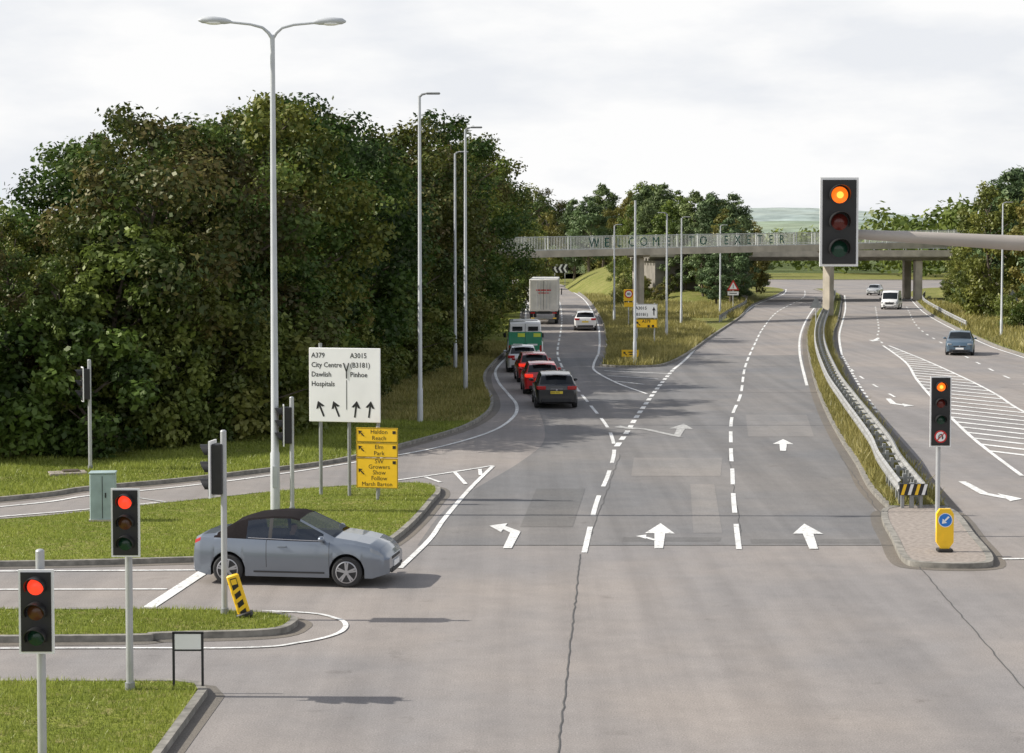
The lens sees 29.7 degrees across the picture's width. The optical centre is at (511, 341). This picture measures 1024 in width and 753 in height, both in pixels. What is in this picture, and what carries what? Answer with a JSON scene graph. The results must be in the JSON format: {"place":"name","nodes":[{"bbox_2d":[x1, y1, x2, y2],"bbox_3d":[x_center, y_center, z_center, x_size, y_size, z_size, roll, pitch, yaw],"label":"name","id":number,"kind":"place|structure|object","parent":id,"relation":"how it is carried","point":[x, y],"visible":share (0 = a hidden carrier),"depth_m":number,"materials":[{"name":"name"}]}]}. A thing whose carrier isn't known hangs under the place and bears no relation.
{"place":"outdoors","nodes":[
{"label":"outdoors","id":0,"kind":"place"},
{"bbox_2d":[0,280,1023,752],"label":"road","id":1,"kind":"structure","parent":0,"point":[716,650],"depth_m":35.28,"materials":[{"name":"grey asphalt"}]},
{"bbox_2d":[0,679,206,752],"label":"grass verge","id":2,"kind":"object","parent":1,"relation":"on","point":[182,719],"depth_m":28.19,"materials":[{"name":"plant"}]},
{"bbox_2d":[18,549,54,752],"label":"traffic light","id":3,"kind":"object","parent":2,"relation":"on","point":[36,611],"visible":1,"depth_m":24.17,"materials":[{"name":"metal"}]},
{"bbox_2d":[111,488,139,689],"bbox_3d":[-5.925,3.859,29.642,0.423,3.220,0.481,2,3,31],"label":"traffic light","id":4,"kind":"object","parent":2,"relation":"on","point":[125,522],"visible":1,"depth_m":29.55,"materials":[{"name":"metal"}]},
{"bbox_2d":[172,631,203,686],"bbox_3d":[-5.050,4.968,30.087,0.485,0.880,0.035,0,3,0],"label":"street name sign","id":5,"kind":"object","parent":2,"relation":"on","point":[187,640],"visible":1,"depth_m":30.06,"materials":[{"name":"white metal"}]},
{"bbox_2d":[0,607,297,642],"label":"traffic island","id":6,"kind":"structure","parent":1,"relation":"on","point":[289,625],"depth_m":34.59,"materials":[{"name":"green plant"}]},
{"bbox_2d":[200,430,228,614],"bbox_3d":[-5.547,3.397,35.947,0.480,3.510,0.423,2,4,39],"label":"traffic light","id":7,"kind":"object","parent":6,"relation":"on","point":[214,466],"visible":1,"depth_m":35.81,"materials":[{"name":"metal"}]},
{"bbox_2d":[226,573,252,617],"bbox_3d":[-5.053,4.715,35.681,0.300,0.840,0.200,-17,3,1],"label":"hazard marker post","id":8,"kind":"object","parent":6,"relation":"on","point":[238,595],"visible":0.98,"depth_m":35.65,"materials":[{"name":"yellow plastic"}]},
{"bbox_2d":[0,482,440,566],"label":"traffic island","id":9,"kind":"structure","parent":1,"relation":"on","point":[408,525],"depth_m":47.32,"materials":[{"name":"green plant"}]},
{"bbox_2d":[89,470,116,521],"bbox_3d":[-10.200,3.900,48.156,0.680,1.300,0.480,0,3,-6],"label":"utility cabinet","id":10,"kind":"object","parent":9,"relation":"on","point":[102,483],"visible":0.89,"depth_m":47.94,"materials":[{"name":"metal"}]},
{"bbox_2d":[198,16,345,509],"bbox_3d":[-6.130,-1.946,49.657,3.764,12.707,0.265,0,3,-4],"label":"street lamp","id":11,"kind":"object","parent":9,"relation":"on","point":[275,453],"visible":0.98,"depth_m":49.59,"materials":[{"name":"metal"}]},
{"bbox_2d":[274,396,294,507],"bbox_3d":[-5.867,2.943,49.779,0.480,3.030,0.423,-2,4,-39],"label":"traffic light","id":12,"kind":"object","parent":9,"relation":"on","point":[286,425],"visible":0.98,"depth_m":49.64,"materials":[{"name":"metal"}]},
{"bbox_2d":[309,343,380,496],"bbox_3d":[-4.561,2.184,52.816,2.040,4.240,0.158,1,3,13],"label":"direction sign","id":13,"kind":"object","parent":9,"relation":"on","point":[344,384],"visible":0.99,"depth_m":52.73,"materials":[{"name":"metal"}]},
{"bbox_2d":[356,426,397,499],"bbox_3d":[-3.623,3.324,51.967,1.160,2.050,0.118,1,3,12],"label":"yellow direction sign","id":14,"kind":"object","parent":9,"relation":"on","point":[380,470],"visible":1,"depth_m":51.91,"materials":[{"name":"metal"}]},
{"bbox_2d":[0,290,528,500],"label":"grass verge","id":15,"kind":"object","parent":1,"relation":"on","point":[510,315],"depth_m":61.54,"materials":[{"name":"plant"}]},
{"bbox_2d":[0,214,45,392],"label":"broadleaf tree","id":16,"kind":"object","parent":15,"relation":"on","point":[7,225],"visible":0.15,"depth_m":70.89,"materials":[{"name":"green plant"}]},
{"bbox_2d":[0,304,75,459],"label":"shrub","id":17,"kind":"object","parent":15,"relation":"on","point":[9,386],"visible":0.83,"depth_m":62.02,"materials":[{"name":"green plant"}]},
{"bbox_2d":[8,389,80,457],"bbox_3d":[-15.478,2.726,63.599,2.595,2.972,3.563,0,3,-9],"label":"shrub","id":18,"kind":"object","parent":15,"relation":"on","point":[52,406],"visible":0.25,"depth_m":62.72,"materials":[{"name":"green plant"}]},
{"bbox_2d":[0,229,89,442],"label":"broadleaf tree","id":19,"kind":"object","parent":15,"relation":"on","point":[12,264],"visible":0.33,"depth_m":63.99,"materials":[{"name":"green plant"}]},
{"bbox_2d":[13,261,105,440],"bbox_3d":[-15.309,0.567,64.456,3.529,6.535,4.434,-2,3,-28],"label":"broadleaf tree","id":20,"kind":"object","parent":15,"relation":"on","point":[68,302],"visible":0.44,"depth_m":63.54,"materials":[{"name":"green plant"}]},
{"bbox_2d":[0,132,146,320],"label":"broadleaf tree","id":21,"kind":"object","parent":15,"relation":"on","point":[52,155],"visible":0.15,"depth_m":74.91,"materials":[{"name":"green plant"}]},
{"bbox_2d":[0,222,149,401],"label":"broadleaf tree","id":22,"kind":"object","parent":15,"relation":"on","point":[61,253],"visible":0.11,"depth_m":66.48,"materials":[{"name":"green plant"}]},
{"bbox_2d":[0,314,162,459],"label":"shrub","id":23,"kind":"object","parent":15,"relation":"on","point":[128,374],"visible":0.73,"depth_m":62.49,"materials":[{"name":"green plant"}]},
{"bbox_2d":[75,359,92,467],"bbox_3d":[-13.125,2.274,59.117,0.504,3.430,0.424,0,3,0],"label":"traffic light","id":24,"kind":"object","parent":15,"relation":"on","point":[84,392],"visible":1,"depth_m":59.04,"materials":[{"name":"metal"}]},
{"bbox_2d":[19,151,167,314],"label":"broadleaf tree","id":25,"kind":"object","parent":15,"relation":"on","point":[45,198],"visible":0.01,"depth_m":75.27,"materials":[{"name":"green plant"}]},
{"bbox_2d":[27,337,170,453],"bbox_3d":[-13.816,2.116,64.817,4.054,4.622,5.566,1,3,18],"label":"shrub","id":26,"kind":"object","parent":15,"relation":"on","point":[98,379],"visible":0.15,"depth_m":63.88,"materials":[{"name":"green plant"}]},
{"bbox_2d":[52,105,174,254],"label":"broadleaf tree","id":27,"kind":"object","parent":15,"relation":"on","point":[119,131],"visible":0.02,"depth_m":83.22,"materials":[{"name":"green plant"}]},
{"bbox_2d":[30,195,213,430],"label":"broadleaf tree","id":28,"kind":"object","parent":15,"relation":"on","point":[102,255],"visible":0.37,"depth_m":65.44,"materials":[{"name":"green plant"}]},
{"bbox_2d":[24,101,290,419],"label":"broadleaf tree","id":29,"kind":"object","parent":15,"relation":"on","point":[196,170],"visible":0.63,"depth_m":67.31,"materials":[{"name":"green plant"}]},
{"bbox_2d":[76,321,239,451],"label":"shrub","id":30,"kind":"object","parent":15,"relation":"on","point":[171,437],"visible":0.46,"depth_m":65.07,"materials":[{"name":"green plant"}]},
{"bbox_2d":[113,320,239,448],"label":"shrub","id":31,"kind":"object","parent":15,"relation":"on","point":[205,385],"visible":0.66,"depth_m":65.32,"materials":[{"name":"green plant"}]},
{"bbox_2d":[114,221,286,428],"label":"broadleaf tree","id":32,"kind":"object","parent":15,"relation":"on","point":[228,313],"visible":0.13,"depth_m":67.42,"materials":[{"name":"green plant"}]},
{"bbox_2d":[63,112,352,400],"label":"broadleaf tree","id":33,"kind":"object","parent":15,"relation":"on","point":[291,226],"visible":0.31,"depth_m":71.61,"materials":[{"name":"green plant"}]},
{"bbox_2d":[0,419,468,752],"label":"short grass","id":34,"kind":"structure","parent":15,"relation":"on","point":[148,464],"depth_m":47.05,"materials":[{"name":"green plant"}]},
{"bbox_2d":[161,300,319,441],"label":"shrub","id":35,"kind":"object","parent":15,"relation":"on","point":[247,427],"visible":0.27,"depth_m":68.06,"materials":[{"name":"green plant"}]},
{"bbox_2d":[0,306,507,458],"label":"undergrowth","id":36,"kind":"object","parent":15,"relation":"on","point":[2,454],"visible":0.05,"depth_m":65.61,"materials":[{"name":"green plant"}]},
{"bbox_2d":[207,331,308,434],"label":"shrub","id":37,"kind":"object","parent":15,"relation":"on","point":[296,367],"visible":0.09,"depth_m":69.99,"materials":[{"name":"green plant"}]},
{"bbox_2d":[204,193,354,401],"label":"broadleaf tree","id":38,"kind":"object","parent":15,"relation":"on","point":[310,286],"visible":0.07,"depth_m":74.86,"materials":[{"name":"green plant"}]},
{"bbox_2d":[198,90,400,399],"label":"broadleaf tree","id":39,"kind":"object","parent":15,"relation":"on","point":[259,118],"visible":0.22,"depth_m":79.38,"materials":[{"name":"green plant"}]},
{"bbox_2d":[244,289,354,428],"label":"shrub","id":40,"kind":"object","parent":15,"relation":"on","point":[300,322],"visible":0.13,"depth_m":72.84,"materials":[{"name":"green plant"}]},
{"bbox_2d":[229,92,392,330],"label":"broadleaf tree","id":41,"kind":"object","parent":15,"relation":"on","point":[358,310],"visible":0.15,"depth_m":83.90,"materials":[{"name":"green plant"}]},
{"bbox_2d":[254,111,443,369],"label":"broadleaf tree","id":42,"kind":"object","parent":15,"relation":"on","point":[394,181],"visible":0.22,"depth_m":94.08,"materials":[{"name":"green plant"}]},
{"bbox_2d":[309,103,461,277],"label":"broadleaf tree","id":43,"kind":"object","parent":15,"relation":"on","point":[330,115],"visible":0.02,"depth_m":112.89,"materials":[{"name":"green plant"}]},
{"bbox_2d":[367,254,417,379],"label":"broadleaf tree","id":44,"kind":"object","parent":15,"relation":"on","point":[402,338],"visible":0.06,"depth_m":97.81,"materials":[{"name":"green plant"}]},
{"bbox_2d":[351,115,490,344],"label":"broadleaf tree","id":45,"kind":"object","parent":15,"relation":"on","point":[444,193],"visible":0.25,"depth_m":113.73,"materials":[{"name":"green plant"}]},
{"bbox_2d":[403,322,441,374],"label":"shrub","id":46,"kind":"object","parent":15,"relation":"on","point":[425,341],"visible":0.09,"depth_m":101.86,"materials":[{"name":"green plant"}]},
{"bbox_2d":[417,92,439,421],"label":"street lamp","id":47,"kind":"object","parent":15,"relation":"on","point":[420,404],"visible":0.94,"depth_m":74.52,"materials":[{"name":"metal"}]},
{"bbox_2d":[396,292,461,374],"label":"shrub","id":48,"kind":"object","parent":15,"relation":"on","point":[432,316],"visible":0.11,"depth_m":100.82,"materials":[{"name":"green plant"}]},
{"bbox_2d":[380,193,479,353],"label":"broadleaf tree","id":49,"kind":"object","parent":15,"relation":"on","point":[447,264],"visible":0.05,"depth_m":108.49,"materials":[{"name":"green plant"}]},
{"bbox_2d":[387,119,496,330],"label":"broadleaf tree","id":50,"kind":"object","parent":15,"relation":"on","point":[439,137],"visible":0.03,"depth_m":122.55,"materials":[{"name":"green plant"}]},
{"bbox_2d":[453,151,467,367],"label":"street lamp","id":51,"kind":"object","parent":15,"relation":"on","point":[455,325],"visible":0.93,"depth_m":106.90,"materials":[{"name":"metal"}]},
{"bbox_2d":[440,287,500,355],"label":"shrub","id":52,"kind":"object","parent":15,"relation":"on","point":[473,348],"visible":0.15,"depth_m":119.00,"materials":[{"name":"green plant"}]},
{"bbox_2d":[400,108,542,336],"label":"broadleaf tree","id":53,"kind":"object","parent":15,"relation":"on","point":[511,224],"visible":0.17,"depth_m":138.95,"materials":[{"name":"green plant"}]},
{"bbox_2d":[463,126,481,388],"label":"street lamp","id":54,"kind":"object","parent":15,"relation":"on","point":[465,373],"visible":0.93,"depth_m":91.08,"materials":[{"name":"metal"}]},
{"bbox_2d":[445,164,506,338],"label":"broadleaf tree","id":55,"kind":"object","parent":15,"relation":"on","point":[489,270],"visible":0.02,"depth_m":129.60,"materials":[{"name":"green plant"}]},
{"bbox_2d":[450,141,523,317],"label":"broadleaf tree","id":56,"kind":"object","parent":15,"relation":"on","point":[491,175],"visible":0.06,"depth_m":148.29,"materials":[{"name":"green plant"}]},
{"bbox_2d":[456,132,558,305],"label":"broadleaf tree","id":57,"kind":"object","parent":15,"relation":"on","point":[521,202],"visible":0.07,"depth_m":183.94,"materials":[{"name":"green plant"}]},
{"bbox_2d":[476,189,538,310],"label":"broadleaf tree","id":58,"kind":"object","parent":15,"relation":"on","point":[517,268],"visible":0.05,"depth_m":159.73,"materials":[{"name":"green plant"}]},
{"bbox_2d":[193,508,401,587],"bbox_3d":[-4.439,4.267,40.363,4.142,1.429,2.100,0,3,8],"label":"convertible car","id":59,"kind":"object","parent":1,"relation":"on","point":[292,542],"visible":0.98,"depth_m":39.60,"materials":[{"name":"silver paint"}]},
{"bbox_2d":[0,289,1023,752],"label":"road repairs","id":60,"kind":"structure","parent":1,"relation":"on","point":[550,489],"depth_m":58.44,"materials":[{"name":"asphalt"}]},
{"bbox_2d":[512,351,550,381],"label":"red hatchback","id":61,"kind":"object","parent":60,"relation":"on","point":[523,358],"visible":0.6,"depth_m":97.78,"materials":[{"name":"paint"}]},
{"bbox_2d":[529,370,577,406],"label":"black suv","id":62,"kind":"object","parent":60,"relation":"on","point":[554,386],"visible":1,"depth_m":82.11,"materials":[{"name":"paint"}]},
{"bbox_2d":[0,289,1023,648],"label":"road markings","id":63,"kind":"object","parent":1,"relation":"on","point":[806,531],"visible":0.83,"depth_m":60.17,"materials":[{"name":"white paint"}]},
{"bbox_2d":[503,318,543,352],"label":"ambulance","id":64,"kind":"object","parent":1,"relation":"on","point":[524,331],"visible":0.77,"depth_m":116.11,"materials":[{"name":"white paint"}]},
{"bbox_2d":[518,360,560,393],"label":"red hatchback","id":65,"kind":"object","parent":1,"relation":"on","point":[531,369],"visible":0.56,"depth_m":90.07,"materials":[{"name":"paint"}]},
{"bbox_2d":[529,277,561,323],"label":"articulated lorry","id":66,"kind":"object","parent":1,"relation":"on","point":[544,293],"visible":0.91,"depth_m":168.10,"materials":[{"name":"metal"}]},
{"bbox_2d":[517,274,784,367],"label":"grass verge","id":67,"kind":"object","parent":1,"relation":"on","point":[770,292],"depth_m":176.73,"materials":[{"name":"plant"}]},
{"bbox_2d":[535,208,569,279],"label":"broadleaf tree","id":68,"kind":"object","parent":67,"relation":"on","point":[550,219],"visible":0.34,"depth_m":343.51,"materials":[{"name":"green plant"}]},
{"bbox_2d":[636,303,657,340],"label":"direction sign","id":69,"kind":"object","parent":67,"relation":"on","point":[646,310],"visible":0.87,"depth_m":132.06,"materials":[{"name":"metal"}]},
{"bbox_2d":[381,292,1023,504],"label":"long grass","id":70,"kind":"structure","parent":67,"relation":"on","point":[686,334],"depth_m":113.81,"materials":[{"name":"green plant"}]},
{"bbox_2d":[694,242,739,303],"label":"broadleaf tree","id":71,"kind":"object","parent":67,"relation":"on","point":[711,281],"visible":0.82,"depth_m":215.41,"materials":[{"name":"green plant"}]},
{"bbox_2d":[496,229,963,318],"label":"footbridge","id":72,"kind":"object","parent":1,"relation":"on","point":[828,279],"visible":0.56,"depth_m":174.93,"materials":[{"name":"concrete"}]},
{"bbox_2d":[629,242,952,300],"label":"road bridge","id":73,"kind":"structure","parent":1,"relation":"on","point":[653,273],"depth_m":235.56,"materials":[{"name":"concrete"}]},
{"bbox_2d":[814,290,927,507],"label":"crash barrier","id":74,"kind":"object","parent":1,"relation":"on","point":[916,486],"visible":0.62,"depth_m":64.58,"materials":[{"name":"metal"}]},
{"bbox_2d":[807,288,948,506],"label":"central reservation","id":75,"kind":"structure","parent":1,"relation":"on","point":[880,498],"depth_m":66.03,"materials":[{"name":"green plant"}]},
{"bbox_2d":[819,177,1023,265],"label":"mast arm traffic light","id":76,"kind":"object","parent":1,"relation":"on","point":[840,234],"visible":1,"depth_m":24.36,"materials":[{"name":"paint"},{"name":"black plastic"},{"name":"galvanised steel"}]},
{"bbox_2d":[881,504,992,568],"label":"traffic island","id":77,"kind":"structure","parent":1,"relation":"on","point":[911,533],"depth_m":44.78,"materials":[{"name":"concrete"}]},
{"bbox_2d":[930,376,951,531],"bbox_3d":[10.204,2.742,46.004,0.441,3.810,0.466,-2,4,-38],"label":"traffic light","id":78,"kind":"object","parent":77,"relation":"on","point":[940,411],"visible":0.98,"depth_m":45.91,"materials":[{"name":"metal"}]},
{"bbox_2d":[935,508,953,551],"bbox_3d":[9.700,4.241,43.267,0.380,0.970,0.260,0,3,0],"label":"keep left bollard","id":79,"kind":"object","parent":77,"relation":"on","point":[944,539],"visible":1,"depth_m":43.20,"materials":[{"name":"yellow plastic"}]},
{"bbox_2d":[943,330,976,354],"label":"blue hatchback","id":80,"kind":"object","parent":1,"relation":"on","point":[960,341],"visible":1,"depth_m":121.60,"materials":[{"name":"paint"}]},
{"bbox_2d":[0,0,1023,221],"label":"sky","id":81,"kind":"structure","parent":0,"point":[921,102],"materials":[{"name":"white"}]},
{"bbox_2d":[568,260,963,272],"bbox_3d":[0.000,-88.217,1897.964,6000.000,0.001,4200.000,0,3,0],"label":"ground","id":82,"kind":"structure","parent":0,"point":[786,269],"depth_m":518.08,"materials":[{"name":"green plant"}]},
{"bbox_2d":[0,192,987,278],"bbox_3d":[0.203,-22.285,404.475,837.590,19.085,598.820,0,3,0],"label":"distant trees","id":83,"kind":"object","parent":82,"relation":"on","point":[947,220],"visible":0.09,"depth_m":413.34,"materials":[{"name":"green plant"}]},
{"bbox_2d":[564,266,759,302],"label":"grass bank","id":84,"kind":"structure","parent":82,"relation":"on","point":[595,281],"depth_m":266.79,"materials":[{"name":"green plant"}]},
{"bbox_2d":[549,198,596,279],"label":"broadleaf tree","id":85,"kind":"object","parent":84,"relation":"on","point":[568,215],"visible":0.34,"depth_m":358.10,"materials":[{"name":"green plant"}]},
{"bbox_2d":[565,194,610,271],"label":"broadleaf tree","id":86,"kind":"object","parent":84,"relation":"on","point":[584,217],"visible":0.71,"depth_m":333.31,"materials":[{"name":"green plant"}]},
{"bbox_2d":[582,182,620,266],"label":"broadleaf tree","id":87,"kind":"object","parent":84,"relation":"on","point":[604,190],"visible":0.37,"depth_m":348.47,"materials":[{"name":"green plant"}]},
{"bbox_2d":[624,199,658,247],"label":"broadleaf tree","id":88,"kind":"object","parent":84,"relation":"on","point":[648,210],"visible":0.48,"depth_m":268.89,"materials":[{"name":"green plant"}]},
{"bbox_2d":[628,182,690,246],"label":"broadleaf tree","id":89,"kind":"object","parent":84,"relation":"on","point":[659,198],"visible":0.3,"depth_m":278.38,"materials":[{"name":"leaf"},{"name":"bark"}]},
{"bbox_2d":[641,205,682,246],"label":"broadleaf tree","id":90,"kind":"object","parent":84,"relation":"on","point":[659,221],"visible":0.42,"depth_m":247.13,"materials":[{"name":"green plant"}]},
{"bbox_2d":[657,219,704,290],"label":"broadleaf tree","id":91,"kind":"object","parent":84,"relation":"on","point":[686,227],"visible":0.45,"depth_m":231.17,"materials":[{"name":"green plant"}]},
{"bbox_2d":[676,189,716,231],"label":"broadleaf tree","id":92,"kind":"object","parent":84,"relation":"on","point":[695,200],"visible":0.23,"depth_m":248.88,"materials":[{"name":"green plant"}]},
{"bbox_2d":[680,223,718,296],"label":"broadleaf tree","id":93,"kind":"object","parent":84,"relation":"on","point":[696,260],"visible":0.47,"depth_m":225.51,"materials":[{"name":"green plant"}]},
{"bbox_2d":[693,191,732,232],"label":"broadleaf tree","id":94,"kind":"object","parent":84,"relation":"on","point":[705,212],"visible":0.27,"depth_m":238.62,"materials":[{"name":"green plant"}]},
{"bbox_2d":[697,216,760,301],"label":"broadleaf tree","id":95,"kind":"object","parent":84,"relation":"on","point":[739,261],"visible":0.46,"depth_m":220.76,"materials":[{"name":"green plant"}]},
{"bbox_2d":[715,192,754,267],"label":"broadleaf tree","id":96,"kind":"object","parent":84,"relation":"on","point":[740,215],"visible":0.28,"depth_m":238.87,"materials":[{"name":"green plant"}]},
{"bbox_2d":[745,220,773,293],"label":"broadleaf tree","id":97,"kind":"object","parent":84,"relation":"on","point":[762,266],"visible":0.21,"depth_m":254.13,"materials":[{"name":"green plant"}]},
{"bbox_2d":[560,273,991,279],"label":"grass verge","id":98,"kind":"object","parent":82,"relation":"on","point":[837,276],"depth_m":411.77,"materials":[{"name":"plant"}]},
{"bbox_2d":[743,208,937,223],"bbox_3d":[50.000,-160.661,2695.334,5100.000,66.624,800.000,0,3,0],"label":"hill","id":99,"kind":"structure","parent":0,"point":[784,214],"depth_m":2738.42,"materials":[{"name":"green plant"}]},
{"bbox_2d":[747,221,933,240],"bbox_3d":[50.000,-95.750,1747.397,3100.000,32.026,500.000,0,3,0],"label":"hill","id":100,"kind":"structure","parent":0,"point":[786,226],"depth_m":1809.25,"materials":[{"name":"green plant"}]},
{"bbox_2d":[911,287,1023,355],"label":"grass verge","id":101,"kind":"object","parent":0,"point":[931,293],"depth_m":186.37,"materials":[{"name":"plant"}]},
{"bbox_2d":[947,180,1023,316],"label":"broadleaf tree","id":102,"kind":"object","parent":101,"relation":"on","point":[971,282],"visible":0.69,"depth_m":180.83,"materials":[{"name":"green plant"}]},
{"bbox_2d":[964,168,1023,285],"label":"broadleaf tree","id":103,"kind":"object","parent":101,"relation":"on","point":[1014,192],"visible":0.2,"depth_m":188.81,"materials":[{"name":"leaf"},{"name":"bark"},{"name":"wood"}]},
{"bbox_2d":[990,289,1023,326],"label":"shrub","id":104,"kind":"object","parent":101,"relation":"on","point":[1008,304],"visible":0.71,"depth_m":156.51,"materials":[{"name":"green plant"}]},
{"bbox_2d":[994,197,1023,305],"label":"broadleaf tree","id":105,"kind":"object","parent":101,"relation":"on","point":[1015,230],"visible":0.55,"depth_m":172.52,"materials":[{"name":"green plant"}]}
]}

